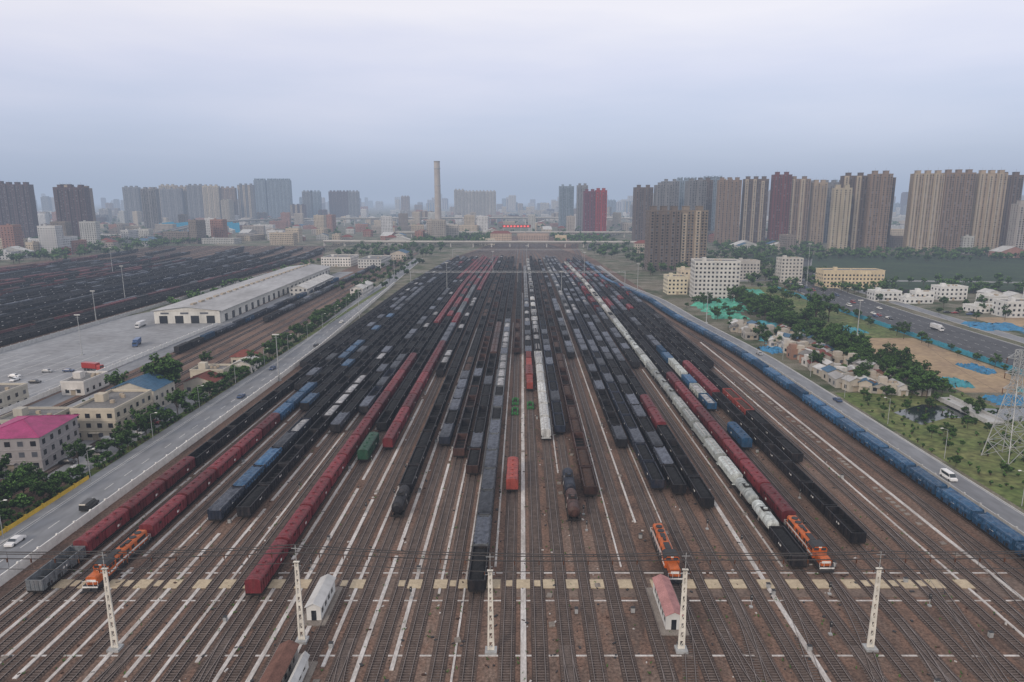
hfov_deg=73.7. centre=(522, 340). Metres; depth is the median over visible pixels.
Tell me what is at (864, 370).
tree
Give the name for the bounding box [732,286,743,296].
tree
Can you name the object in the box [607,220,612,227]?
city building
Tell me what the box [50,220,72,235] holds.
city building
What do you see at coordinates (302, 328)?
tree
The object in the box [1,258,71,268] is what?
freight train
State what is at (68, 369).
parked car
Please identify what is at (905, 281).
road
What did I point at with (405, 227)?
city building
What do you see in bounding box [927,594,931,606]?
railway signal
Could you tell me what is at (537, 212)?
apartment tower
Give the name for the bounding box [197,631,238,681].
railway turnout
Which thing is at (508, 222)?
city building
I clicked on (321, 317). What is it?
tree
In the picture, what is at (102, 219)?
apartment tower
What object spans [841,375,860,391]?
house
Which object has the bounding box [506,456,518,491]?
freight wagon
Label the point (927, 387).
tree
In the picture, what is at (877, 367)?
house
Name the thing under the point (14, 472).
tree
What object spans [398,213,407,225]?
city building
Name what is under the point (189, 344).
freight train
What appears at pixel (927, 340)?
tree
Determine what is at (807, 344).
house
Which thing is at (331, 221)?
city building
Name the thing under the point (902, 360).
tree
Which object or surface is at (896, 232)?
city building
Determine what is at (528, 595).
weeds
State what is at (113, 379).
tree
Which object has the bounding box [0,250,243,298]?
freight train
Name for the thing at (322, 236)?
city building
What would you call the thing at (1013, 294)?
building
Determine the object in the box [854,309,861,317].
tree
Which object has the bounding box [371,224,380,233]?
city building
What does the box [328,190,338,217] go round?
apartment tower
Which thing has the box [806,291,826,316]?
tree
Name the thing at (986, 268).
field
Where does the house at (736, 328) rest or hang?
on the ground at (628, 269)
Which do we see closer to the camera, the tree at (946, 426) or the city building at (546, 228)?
the tree at (946, 426)
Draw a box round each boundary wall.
[0,273,266,352]
[0,282,393,586]
[0,323,217,414]
[655,299,1023,535]
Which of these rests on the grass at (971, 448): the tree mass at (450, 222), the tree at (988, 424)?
the tree at (988, 424)
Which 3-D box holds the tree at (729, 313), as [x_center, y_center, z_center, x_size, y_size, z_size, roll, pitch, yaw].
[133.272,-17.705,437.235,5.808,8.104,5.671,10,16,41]
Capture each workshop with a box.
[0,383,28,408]
[0,406,70,424]
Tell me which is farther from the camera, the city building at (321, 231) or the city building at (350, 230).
the city building at (350, 230)
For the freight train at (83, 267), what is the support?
on the railway track
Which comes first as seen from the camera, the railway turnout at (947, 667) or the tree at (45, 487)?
the railway turnout at (947, 667)
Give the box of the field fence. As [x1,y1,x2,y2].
[896,289,1021,292]
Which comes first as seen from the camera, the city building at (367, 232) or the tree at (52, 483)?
the tree at (52, 483)
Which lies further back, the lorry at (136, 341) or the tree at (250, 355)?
the lorry at (136, 341)
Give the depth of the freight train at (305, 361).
401.02 m
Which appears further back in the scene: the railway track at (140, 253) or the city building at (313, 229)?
the city building at (313, 229)
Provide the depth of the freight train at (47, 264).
765.02 m
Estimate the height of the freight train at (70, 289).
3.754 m
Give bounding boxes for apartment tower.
[0,180,7,224]
[2,182,38,237]
[40,196,52,211]
[51,197,54,210]
[52,182,92,238]
[77,186,95,220]
[96,214,108,221]
[96,217,106,222]
[99,208,112,221]
[100,198,105,208]
[105,203,113,210]
[113,199,120,210]
[120,200,124,210]
[122,186,142,222]
[140,187,161,228]
[158,184,174,214]
[159,187,184,222]
[173,185,188,214]
[186,184,204,219]
[202,183,221,218]
[219,186,238,217]
[221,199,234,219]
[237,183,256,221]
[253,178,268,215]
[257,212,267,218]
[266,178,279,217]
[278,178,292,212]
[290,204,306,217]
[302,190,313,217]
[309,190,321,217]
[318,209,327,214]
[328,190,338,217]
[338,190,348,217]
[348,190,360,217]
[368,200,372,207]
[375,201,383,209]
[395,199,400,209]
[400,210,415,216]
[401,195,409,209]
[414,204,422,209]
[417,211,433,219]
[426,203,433,210]
[442,198,447,208]
[454,189,464,216]
[465,190,474,214]
[475,190,485,215]
[486,190,495,215]
[497,204,502,210]
[502,198,505,206]
[506,199,508,209]
[509,195,515,210]
[517,203,522,212]
[534,210,545,214]
[540,202,548,210]
[542,211,554,214]
[552,201,558,208]
[558,184,573,226]
[576,183,587,230]
[582,189,595,234]
[595,188,606,234]
[607,200,615,213]
[607,206,611,215]
[616,202,620,210]
[621,199,627,209]
[623,201,632,212]
[630,204,632,220]
[632,185,653,240]
[644,206,681,270]
[653,182,674,209]
[661,179,679,205]
[676,177,696,209]
[679,202,708,266]
[684,178,706,209]
[695,175,712,230]
[703,176,721,230]
[714,176,741,243]
[739,176,768,243]
[767,171,792,240]
[767,190,769,215]
[788,176,810,244]
[806,178,827,244]
[806,180,813,239]
[823,183,838,242]
[826,180,839,185]
[826,185,852,251]
[840,172,866,249]
[860,171,892,251]
[886,174,896,248]
[893,203,900,211]
[900,192,907,214]
[902,168,945,252]
[903,205,906,214]
[936,167,976,252]
[968,168,1007,252]
[998,169,1023,246]
[1006,198,1023,249]
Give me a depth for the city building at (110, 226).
1557.52 m
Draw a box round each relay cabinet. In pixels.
[222,615,227,621]
[328,641,333,648]
[807,644,812,650]
[987,630,994,637]
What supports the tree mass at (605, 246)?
on the ground at (628, 269)
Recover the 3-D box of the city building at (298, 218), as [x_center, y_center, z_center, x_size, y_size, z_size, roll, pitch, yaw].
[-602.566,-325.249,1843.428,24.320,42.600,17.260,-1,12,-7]
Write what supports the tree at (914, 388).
on the grass at (971, 448)
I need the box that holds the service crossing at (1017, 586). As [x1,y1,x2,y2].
[17,577,1023,596]
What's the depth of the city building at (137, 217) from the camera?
2140.90 m
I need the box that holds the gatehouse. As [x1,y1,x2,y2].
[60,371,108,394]
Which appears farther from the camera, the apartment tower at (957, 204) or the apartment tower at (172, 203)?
the apartment tower at (172, 203)
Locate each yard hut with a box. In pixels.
[259,640,301,681]
[300,574,342,625]
[646,574,688,635]
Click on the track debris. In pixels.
(491, 567)
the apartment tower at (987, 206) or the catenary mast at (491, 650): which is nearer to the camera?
the catenary mast at (491, 650)
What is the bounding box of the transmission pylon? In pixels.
[981,349,1023,463]
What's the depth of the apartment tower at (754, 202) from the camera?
1170.07 m
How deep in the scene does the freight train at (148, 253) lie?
874.91 m
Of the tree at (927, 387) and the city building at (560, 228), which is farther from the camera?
the city building at (560, 228)
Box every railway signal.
[749,595,752,607]
[828,621,832,635]
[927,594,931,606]
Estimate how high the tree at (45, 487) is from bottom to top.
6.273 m
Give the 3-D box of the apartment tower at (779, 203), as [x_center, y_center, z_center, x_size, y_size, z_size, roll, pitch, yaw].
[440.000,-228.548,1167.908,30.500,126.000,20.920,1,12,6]
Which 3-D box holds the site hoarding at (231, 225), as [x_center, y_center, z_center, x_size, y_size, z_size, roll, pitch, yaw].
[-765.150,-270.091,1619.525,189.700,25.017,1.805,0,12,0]
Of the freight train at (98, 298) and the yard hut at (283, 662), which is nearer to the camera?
the yard hut at (283, 662)
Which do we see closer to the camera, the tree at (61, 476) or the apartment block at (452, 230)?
the tree at (61, 476)
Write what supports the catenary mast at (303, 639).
on the yard ground at (886, 627)
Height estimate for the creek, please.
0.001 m
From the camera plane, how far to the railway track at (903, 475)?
214.69 m
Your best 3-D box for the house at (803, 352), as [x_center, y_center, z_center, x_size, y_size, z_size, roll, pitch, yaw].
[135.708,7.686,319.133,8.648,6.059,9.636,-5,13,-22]
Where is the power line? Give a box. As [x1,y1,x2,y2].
[869,271,1023,400]
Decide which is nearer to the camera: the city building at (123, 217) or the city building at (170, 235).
the city building at (170, 235)
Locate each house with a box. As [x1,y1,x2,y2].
[182,370,224,392]
[189,362,232,377]
[229,349,258,363]
[232,356,260,373]
[729,319,737,327]
[729,324,738,331]
[732,323,738,331]
[738,319,746,332]
[741,327,758,339]
[748,323,760,336]
[767,324,776,335]
[767,335,781,346]
[776,333,792,340]
[776,337,782,346]
[778,328,793,333]
[781,338,796,348]
[784,341,795,352]
[786,343,804,359]
[797,345,806,359]
[798,349,824,362]
[800,341,814,346]
[801,354,811,366]
[804,338,815,342]
[807,360,820,370]
[812,363,824,376]
[818,349,831,359]
[821,365,841,381]
[822,357,832,365]
[827,370,845,387]
[832,350,845,363]
[837,366,854,376]
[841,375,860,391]
[843,353,856,364]
[851,359,860,366]
[854,375,876,382]
[856,359,875,368]
[858,377,873,392]
[866,369,883,379]
[869,382,889,394]
[873,364,891,379]
[873,369,884,374]
[876,376,899,394]
[889,378,908,395]
[911,383,931,395]
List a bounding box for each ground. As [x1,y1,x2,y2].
[0,203,1023,525]
[0,235,1023,681]
[0,246,324,347]
[0,253,416,522]
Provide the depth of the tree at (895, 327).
384.58 m
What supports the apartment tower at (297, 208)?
on the ground at (628, 269)
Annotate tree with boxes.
[0,454,10,470]
[0,470,10,478]
[0,477,18,507]
[0,479,20,498]
[0,496,7,508]
[0,508,15,527]
[6,467,38,493]
[8,493,34,513]
[12,465,30,476]
[15,462,48,492]
[17,461,42,492]
[29,481,50,498]
[37,479,60,498]
[48,470,72,486]
[62,438,86,463]
[65,467,77,485]
[73,464,85,478]
[77,447,94,461]
[86,455,103,467]
[95,441,103,449]
[99,438,111,450]
[100,451,111,456]
[103,368,128,385]
[108,435,127,449]
[111,423,130,444]
[114,429,139,450]
[123,408,147,440]
[137,414,155,435]
[139,352,181,374]
[144,359,176,383]
[144,405,164,432]
[148,356,180,382]
[148,403,159,417]
[153,360,183,376]
[159,414,169,423]
[164,409,176,422]
[165,387,188,414]
[181,401,190,412]
[188,391,201,407]
[190,385,207,401]
[199,351,213,361]
[202,380,217,398]
[208,371,220,377]
[216,379,225,386]
[221,372,230,381]
[223,365,240,383]
[235,367,245,373]
[240,350,259,366]
[240,365,249,369]
[255,352,266,360]
[261,340,277,356]
[266,344,279,354]
[271,335,279,342]
[280,332,292,339]
[288,323,300,335]
[291,333,297,339]
[293,323,304,337]
[309,314,320,326]
[313,310,323,321]
[322,307,329,314]
[325,304,334,315]
[696,292,705,299]
[699,296,706,308]
[705,291,712,299]
[709,306,720,312]
[713,310,721,320]
[726,285,736,301]
[726,307,734,319]
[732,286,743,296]
[745,290,755,303]
[747,297,757,307]
[748,301,758,310]
[753,322,764,339]
[755,294,768,308]
[758,302,768,319]
[759,285,777,300]
[759,331,769,345]
[766,311,773,322]
[767,302,781,320]
[768,299,782,307]
[772,290,793,304]
[773,309,780,323]
[774,326,780,332]
[778,312,789,322]
[781,299,795,310]
[782,316,796,326]
[784,311,795,321]
[790,330,803,340]
[794,324,807,333]
[795,313,805,322]
[797,320,807,325]
[798,307,815,320]
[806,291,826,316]
[806,320,818,330]
[807,293,828,316]
[808,353,820,361]
[809,317,823,326]
[810,350,823,358]
[811,310,828,326]
[811,327,825,339]
[811,339,825,348]
[817,332,827,342]
[822,292,840,321]
[824,327,843,340]
[826,336,842,347]
[827,328,846,338]
[832,322,851,332]
[833,334,850,347]
[834,345,846,350]
[838,342,858,351]
[842,330,860,349]
[843,346,861,354]
[847,357,857,364]
[851,331,870,344]
[852,351,869,358]
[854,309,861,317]
[854,360,873,376]
[857,342,871,349]
[859,347,875,357]
[860,387,870,399]
[861,355,876,361]
[875,293,882,299]
[875,342,895,358]
[875,357,892,370]
[879,354,899,367]
[880,384,893,400]
[883,366,903,378]
[891,321,903,335]
[891,346,915,362]
[896,356,911,367]
[897,321,911,338]
[897,368,906,381]
[901,399,911,411]
[902,370,914,382]
[905,359,922,370]
[906,383,919,395]
[908,366,924,380]
[909,369,936,396]
[913,371,940,397]
[916,331,928,342]
[917,360,940,374]
[920,414,927,419]
[925,337,932,345]
[925,398,934,406]
[927,425,938,437]
[932,392,940,401]
[933,380,945,390]
[938,378,952,394]
[939,296,948,307]
[939,423,951,433]
[943,441,953,445]
[950,455,962,466]
[955,307,965,312]
[961,406,968,413]
[963,398,973,404]
[963,414,973,428]
[972,311,980,319]
[972,352,982,360]
[972,395,986,411]
[972,407,981,413]
[976,294,987,301]
[983,422,992,430]
[988,352,1002,367]
[991,282,1000,287]
[999,463,1014,473]
[1001,304,1011,316]
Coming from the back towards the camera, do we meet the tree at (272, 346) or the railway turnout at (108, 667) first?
the tree at (272, 346)
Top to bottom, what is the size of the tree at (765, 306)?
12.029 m
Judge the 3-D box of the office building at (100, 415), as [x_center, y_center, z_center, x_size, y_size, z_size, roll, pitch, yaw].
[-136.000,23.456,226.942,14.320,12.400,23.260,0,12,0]
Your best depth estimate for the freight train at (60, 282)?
650.42 m
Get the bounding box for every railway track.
[0,244,495,655]
[0,244,497,681]
[0,245,489,608]
[0,245,490,631]
[0,246,316,329]
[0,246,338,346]
[0,248,421,485]
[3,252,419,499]
[19,244,498,681]
[57,244,500,681]
[58,249,408,406]
[90,246,166,260]
[95,244,502,681]
[106,246,175,259]
[129,244,503,681]
[139,246,222,264]
[159,244,505,681]
[177,248,415,361]
[180,250,414,375]
[183,248,413,365]
[189,244,507,681]
[222,244,508,681]
[232,246,291,263]
[240,246,335,277]
[255,245,508,681]
[303,244,511,681]
[324,244,513,681]
[362,244,515,681]
[396,244,516,681]
[426,244,518,681]
[458,244,519,681]
[497,244,521,681]
[522,244,549,681]
[524,244,578,681]
[525,244,608,681]
[527,244,640,681]
[529,244,678,681]
[531,244,722,681]
[532,244,753,681]
[534,244,785,681]
[535,244,815,681]
[537,244,854,681]
[539,244,889,681]
[540,244,922,681]
[542,244,959,681]
[544,244,995,681]
[545,244,1023,681]
[547,244,1023,658]
[549,244,1023,628]
[571,238,1023,585]
[574,244,1023,562]
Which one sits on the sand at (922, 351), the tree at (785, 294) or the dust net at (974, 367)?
the dust net at (974, 367)
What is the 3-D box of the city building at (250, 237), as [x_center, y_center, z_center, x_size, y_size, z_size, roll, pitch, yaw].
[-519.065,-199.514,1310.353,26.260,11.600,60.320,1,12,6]
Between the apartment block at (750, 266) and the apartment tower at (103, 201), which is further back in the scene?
the apartment tower at (103, 201)
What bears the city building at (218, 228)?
on the ground at (628, 269)
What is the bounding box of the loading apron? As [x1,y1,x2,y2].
[222,272,351,322]
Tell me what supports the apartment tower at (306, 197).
on the ground at (628, 269)
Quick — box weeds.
[2,345,1013,681]
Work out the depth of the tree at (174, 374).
260.48 m
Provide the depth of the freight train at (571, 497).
247.78 m
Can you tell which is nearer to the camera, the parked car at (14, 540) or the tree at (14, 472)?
the parked car at (14, 540)
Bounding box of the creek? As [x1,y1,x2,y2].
[894,404,1023,424]
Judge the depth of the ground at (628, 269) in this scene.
676.71 m
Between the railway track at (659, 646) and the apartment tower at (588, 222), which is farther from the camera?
the apartment tower at (588, 222)
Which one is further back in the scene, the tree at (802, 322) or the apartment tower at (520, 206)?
the apartment tower at (520, 206)
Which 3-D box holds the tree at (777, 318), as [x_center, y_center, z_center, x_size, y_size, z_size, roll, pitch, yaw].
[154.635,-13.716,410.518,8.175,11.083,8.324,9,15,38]
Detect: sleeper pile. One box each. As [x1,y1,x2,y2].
[0,655,8,661]
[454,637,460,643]
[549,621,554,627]
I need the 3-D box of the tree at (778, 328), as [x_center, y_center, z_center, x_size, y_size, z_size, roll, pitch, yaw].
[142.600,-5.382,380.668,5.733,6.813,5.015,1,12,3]
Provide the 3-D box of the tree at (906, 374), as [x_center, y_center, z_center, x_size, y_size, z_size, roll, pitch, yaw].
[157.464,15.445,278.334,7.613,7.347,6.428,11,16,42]
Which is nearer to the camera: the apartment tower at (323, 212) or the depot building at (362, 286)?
the depot building at (362, 286)
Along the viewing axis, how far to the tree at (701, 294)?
498.18 m
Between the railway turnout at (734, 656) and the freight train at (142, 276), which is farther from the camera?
the freight train at (142, 276)
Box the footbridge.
[934,395,1003,423]
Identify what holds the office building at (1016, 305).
on the ground at (628, 269)
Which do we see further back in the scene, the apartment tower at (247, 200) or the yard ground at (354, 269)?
the apartment tower at (247, 200)
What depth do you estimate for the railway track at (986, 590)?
174.24 m
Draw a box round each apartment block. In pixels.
[446,223,458,240]
[555,234,566,240]
[634,240,644,252]
[663,273,687,293]
[676,266,690,289]
[737,258,759,279]
[775,255,803,282]
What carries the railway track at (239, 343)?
on the yard ground at (354, 269)
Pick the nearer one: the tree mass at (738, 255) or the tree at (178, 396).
the tree at (178, 396)
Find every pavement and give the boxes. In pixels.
[0,287,375,542]
[0,393,210,478]
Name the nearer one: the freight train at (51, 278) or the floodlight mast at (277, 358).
the floodlight mast at (277, 358)
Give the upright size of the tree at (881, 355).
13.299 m
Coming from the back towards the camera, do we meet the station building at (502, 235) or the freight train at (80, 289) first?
the station building at (502, 235)
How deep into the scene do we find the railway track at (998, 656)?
139.91 m
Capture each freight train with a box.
[0,246,243,295]
[0,246,284,309]
[0,247,302,322]
[0,248,175,276]
[0,248,320,333]
[0,248,324,335]
[0,249,137,269]
[0,250,135,271]
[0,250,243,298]
[0,250,273,313]
[0,252,180,282]
[0,252,249,304]
[0,252,321,344]
[0,253,314,337]
[0,254,290,328]
[0,255,152,279]
[0,255,228,301]
[0,255,247,307]
[0,256,151,280]
[0,257,181,289]
[0,257,191,292]
[0,258,184,290]
[0,258,259,318]
[0,259,105,275]
[0,259,118,277]
[0,260,92,273]
[0,260,150,285]
[0,260,193,296]
[0,261,78,272]
[0,261,110,278]
[0,261,219,306]
[0,262,123,281]
[0,264,131,288]
[0,264,231,315]
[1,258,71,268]
[1,262,97,276]
[3,248,243,294]
[25,256,458,593]
[37,262,61,265]
[78,251,189,270]
[79,264,139,274]
[82,256,465,591]
[85,255,240,287]
[102,266,255,304]
[173,277,338,352]
[207,256,473,521]
[236,256,477,517]
[244,256,486,596]
[263,265,374,321]
[294,258,459,390]
[300,257,467,409]
[300,260,449,367]
[330,258,478,432]
[357,258,489,460]
[358,255,484,413]
[382,255,494,448]
[390,255,502,517]
[436,256,498,375]
[439,256,506,445]
[453,257,510,457]
[466,256,513,474]
[467,266,515,593]
[513,263,521,352]
[523,265,533,390]
[526,258,550,439]
[529,256,580,521]
[533,259,597,496]
[538,259,574,357]
[542,257,627,447]
[545,256,664,489]
[549,257,686,494]
[552,256,714,508]
[562,263,639,367]
[564,261,807,568]
[566,258,834,572]
[571,259,752,448]
[573,256,866,544]
[580,260,803,462]
[585,261,1023,560]
[587,261,713,367]
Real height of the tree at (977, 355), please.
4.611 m
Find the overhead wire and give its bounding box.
[0,544,1023,571]
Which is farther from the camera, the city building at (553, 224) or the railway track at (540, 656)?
the city building at (553, 224)
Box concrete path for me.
[0,293,1023,681]
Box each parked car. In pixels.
[4,535,25,546]
[8,373,20,377]
[9,377,20,381]
[28,379,41,383]
[41,369,53,372]
[58,458,76,464]
[62,368,74,371]
[832,397,842,401]
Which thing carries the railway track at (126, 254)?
on the yard ground at (183, 256)
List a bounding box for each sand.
[869,338,1023,392]
[970,317,1023,331]
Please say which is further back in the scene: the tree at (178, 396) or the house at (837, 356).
the house at (837, 356)
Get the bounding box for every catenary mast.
[99,552,123,652]
[291,545,308,644]
[484,569,496,654]
[674,553,690,653]
[862,551,884,652]
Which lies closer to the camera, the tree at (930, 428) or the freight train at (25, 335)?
the tree at (930, 428)
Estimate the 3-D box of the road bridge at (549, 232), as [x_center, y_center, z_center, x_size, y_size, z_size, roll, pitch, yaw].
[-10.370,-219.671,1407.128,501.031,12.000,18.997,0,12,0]
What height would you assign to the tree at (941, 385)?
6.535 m
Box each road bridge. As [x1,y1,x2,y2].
[323,240,635,246]
[395,231,631,237]
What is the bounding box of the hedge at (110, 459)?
[3,295,359,525]
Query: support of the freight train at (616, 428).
on the railway track at (708, 666)
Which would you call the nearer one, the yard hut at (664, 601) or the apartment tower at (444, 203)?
the yard hut at (664, 601)
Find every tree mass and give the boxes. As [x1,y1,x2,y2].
[0,238,194,263]
[26,233,211,245]
[52,212,902,235]
[167,258,320,303]
[334,239,445,257]
[334,256,424,288]
[408,231,490,245]
[550,231,617,245]
[582,239,879,257]
[625,250,826,279]
[736,246,1023,261]
[745,273,1023,294]
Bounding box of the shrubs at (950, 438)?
[848,390,1023,489]
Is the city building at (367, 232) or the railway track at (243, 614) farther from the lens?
the city building at (367, 232)
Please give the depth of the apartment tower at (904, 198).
3462.20 m
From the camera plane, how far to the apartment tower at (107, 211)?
2425.17 m
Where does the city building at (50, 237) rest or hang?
on the ground at (628, 269)
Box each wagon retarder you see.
[512,397,518,404]
[527,401,533,408]
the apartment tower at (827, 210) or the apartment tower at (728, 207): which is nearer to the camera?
the apartment tower at (728, 207)
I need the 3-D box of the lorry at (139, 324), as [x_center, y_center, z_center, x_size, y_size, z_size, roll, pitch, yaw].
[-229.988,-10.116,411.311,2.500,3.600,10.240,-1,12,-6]
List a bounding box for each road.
[0,258,422,573]
[28,323,227,406]
[153,218,313,232]
[336,217,767,225]
[587,227,630,249]
[597,266,1023,531]
[740,279,1021,282]
[774,259,1023,367]
[849,288,1023,342]
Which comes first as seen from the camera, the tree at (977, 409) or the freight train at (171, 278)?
the tree at (977, 409)
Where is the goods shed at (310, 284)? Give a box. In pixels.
[289,273,333,295]
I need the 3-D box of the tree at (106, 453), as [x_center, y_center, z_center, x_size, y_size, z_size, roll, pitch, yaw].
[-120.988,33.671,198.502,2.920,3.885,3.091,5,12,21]
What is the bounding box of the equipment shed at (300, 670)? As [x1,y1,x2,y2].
[288,651,317,681]
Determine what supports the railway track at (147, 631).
on the yard ground at (886, 627)
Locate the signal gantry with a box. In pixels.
[410,271,624,281]
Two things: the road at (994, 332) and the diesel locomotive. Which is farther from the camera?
the road at (994, 332)
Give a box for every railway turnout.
[92,645,141,681]
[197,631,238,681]
[331,638,356,681]
[559,645,580,681]
[673,587,698,681]
[709,618,761,681]
[724,593,768,681]
[766,571,824,681]
[818,571,885,681]
[847,646,884,681]
[874,521,1008,681]
[890,617,947,681]
[897,487,1023,613]
[908,576,1005,681]
[928,661,962,681]
[967,522,1023,567]
[991,599,1023,629]
[1003,669,1023,681]
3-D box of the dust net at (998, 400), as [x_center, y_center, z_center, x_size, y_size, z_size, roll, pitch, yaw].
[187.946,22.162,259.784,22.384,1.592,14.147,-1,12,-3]
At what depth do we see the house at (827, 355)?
318.15 m
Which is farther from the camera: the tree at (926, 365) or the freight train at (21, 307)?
the freight train at (21, 307)
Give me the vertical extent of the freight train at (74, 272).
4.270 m
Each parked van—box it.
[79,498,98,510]
[939,468,957,480]
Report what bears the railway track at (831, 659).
on the yard ground at (886, 627)
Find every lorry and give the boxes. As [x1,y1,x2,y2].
[81,361,103,370]
[132,337,141,346]
[135,320,145,327]
[930,323,943,331]
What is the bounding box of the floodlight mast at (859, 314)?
[857,300,862,334]
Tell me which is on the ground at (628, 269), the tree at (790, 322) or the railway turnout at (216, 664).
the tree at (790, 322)
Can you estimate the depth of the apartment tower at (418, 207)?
3954.37 m
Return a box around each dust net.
[690,301,753,312]
[707,311,748,318]
[711,298,741,302]
[745,289,763,294]
[756,320,778,326]
[756,345,782,353]
[843,325,868,333]
[937,376,974,387]
[955,363,997,374]
[961,321,1023,330]
[982,393,1023,405]
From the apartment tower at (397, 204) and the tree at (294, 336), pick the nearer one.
the tree at (294, 336)
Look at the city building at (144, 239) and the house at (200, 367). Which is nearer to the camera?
the house at (200, 367)
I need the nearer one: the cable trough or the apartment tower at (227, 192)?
the cable trough
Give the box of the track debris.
[9,369,1014,681]
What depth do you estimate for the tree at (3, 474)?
179.99 m
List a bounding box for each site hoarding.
[159,222,239,231]
[778,287,1022,374]
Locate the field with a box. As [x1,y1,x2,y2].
[742,255,1023,289]
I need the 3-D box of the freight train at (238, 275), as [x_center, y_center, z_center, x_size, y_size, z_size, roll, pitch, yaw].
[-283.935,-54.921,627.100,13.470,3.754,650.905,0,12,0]
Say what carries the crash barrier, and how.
on the ground at (628, 269)
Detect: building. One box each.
[0,224,23,247]
[0,238,27,248]
[0,246,33,257]
[0,250,19,259]
[0,414,79,471]
[25,241,39,252]
[28,238,38,241]
[37,213,49,225]
[37,224,64,255]
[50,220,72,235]
[51,211,56,220]
[63,235,77,253]
[69,389,152,439]
[71,239,86,253]
[79,220,100,245]
[100,222,107,227]
[100,234,120,237]
[101,238,109,247]
[105,239,118,248]
[106,372,175,410]
[107,227,116,233]
[108,224,130,229]
[114,208,119,214]
[116,223,128,233]
[118,210,127,222]
[120,229,138,244]
[125,226,141,229]
[132,211,142,224]
[138,228,153,237]
[139,238,152,245]
[155,223,176,231]
[163,230,189,243]
[178,214,187,222]
[188,219,206,243]
[201,237,241,243]
[204,217,219,236]
[209,218,227,237]
[236,233,255,237]
[237,234,264,240]
[239,229,256,233]
[242,225,265,234]
[254,224,275,233]
[267,229,284,239]
[269,220,287,228]
[269,231,297,244]
[281,212,290,226]
[285,227,302,241]
[293,213,303,224]
[303,225,313,228]
[304,220,313,224]
[311,227,317,233]
[313,214,326,227]
[316,228,327,234]
[316,233,328,239]
[321,254,358,266]
[326,214,335,231]
[332,233,341,244]
[342,235,353,243]
[345,227,354,233]
[346,215,351,222]
[350,280,373,295]
[355,223,367,231]
[358,255,390,267]
[361,209,367,217]
[363,229,372,236]
[366,217,371,224]
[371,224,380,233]
[374,220,380,224]
[380,232,395,239]
[381,215,392,233]
[386,235,396,243]
[388,236,410,244]
[390,249,409,259]
[394,233,406,237]
[396,226,410,229]
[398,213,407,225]
[408,220,415,225]
[411,224,423,236]
[412,211,421,223]
[415,230,424,238]
[426,218,440,235]
[428,212,434,218]
[432,219,445,240]
[441,211,445,216]
[454,215,462,222]
[459,224,478,234]
[464,215,474,224]
[477,215,488,234]
[490,231,511,240]
[503,221,514,224]
[505,216,518,222]
[517,232,548,239]
[528,214,534,230]
[541,226,551,230]
[550,223,557,226]
[557,226,565,230]
[566,215,574,234]
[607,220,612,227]
[612,212,620,226]
[621,222,628,230]
[689,257,740,299]
[708,233,713,241]
[731,240,756,248]
[736,242,751,247]
[770,242,799,250]
[779,233,796,251]
[815,267,884,287]
[867,287,901,300]
[889,235,902,247]
[890,228,903,235]
[891,217,898,223]
[891,225,904,228]
[895,207,900,215]
[895,293,933,303]
[909,288,934,301]
[931,283,968,299]
[960,235,974,253]
[962,302,991,312]
[975,292,1007,302]
[977,288,1002,294]
[988,246,1023,257]
[991,297,1023,317]
[1003,291,1022,297]
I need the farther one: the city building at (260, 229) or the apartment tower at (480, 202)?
the apartment tower at (480, 202)
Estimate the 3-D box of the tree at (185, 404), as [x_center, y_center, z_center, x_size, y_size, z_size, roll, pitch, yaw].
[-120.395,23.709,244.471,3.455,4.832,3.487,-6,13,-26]
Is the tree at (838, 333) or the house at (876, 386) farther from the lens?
the tree at (838, 333)
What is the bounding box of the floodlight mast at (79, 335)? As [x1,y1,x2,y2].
[74,314,83,354]
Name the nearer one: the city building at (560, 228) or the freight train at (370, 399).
the freight train at (370, 399)
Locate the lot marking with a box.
[3,355,126,393]
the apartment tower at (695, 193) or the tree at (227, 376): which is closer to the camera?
the tree at (227, 376)
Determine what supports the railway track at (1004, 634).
on the yard ground at (886, 627)
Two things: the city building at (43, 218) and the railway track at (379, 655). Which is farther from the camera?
the city building at (43, 218)
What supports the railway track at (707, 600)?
on the yard ground at (886, 627)
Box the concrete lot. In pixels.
[0,311,221,413]
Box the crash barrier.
[0,475,88,535]
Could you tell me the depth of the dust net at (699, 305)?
483.59 m
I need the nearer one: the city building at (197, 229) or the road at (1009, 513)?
the road at (1009, 513)
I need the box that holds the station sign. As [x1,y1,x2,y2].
[502,225,530,230]
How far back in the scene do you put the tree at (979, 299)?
490.10 m
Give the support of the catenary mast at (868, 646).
on the yard ground at (886, 627)
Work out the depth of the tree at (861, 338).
324.85 m
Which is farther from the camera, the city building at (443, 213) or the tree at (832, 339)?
the city building at (443, 213)
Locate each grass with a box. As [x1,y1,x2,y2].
[0,287,385,530]
[740,287,912,337]
[835,393,1023,509]
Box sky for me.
[0,0,1023,202]
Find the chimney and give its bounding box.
[434,161,441,218]
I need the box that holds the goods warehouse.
[152,263,331,323]
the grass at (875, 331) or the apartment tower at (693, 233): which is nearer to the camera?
the grass at (875, 331)
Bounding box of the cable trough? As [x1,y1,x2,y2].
[1,572,1021,655]
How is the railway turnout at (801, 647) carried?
on the railway track at (831, 659)
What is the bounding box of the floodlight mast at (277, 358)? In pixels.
[272,334,281,380]
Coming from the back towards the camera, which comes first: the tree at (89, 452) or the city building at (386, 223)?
the city building at (386, 223)
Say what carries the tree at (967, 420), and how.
on the grass at (971, 448)

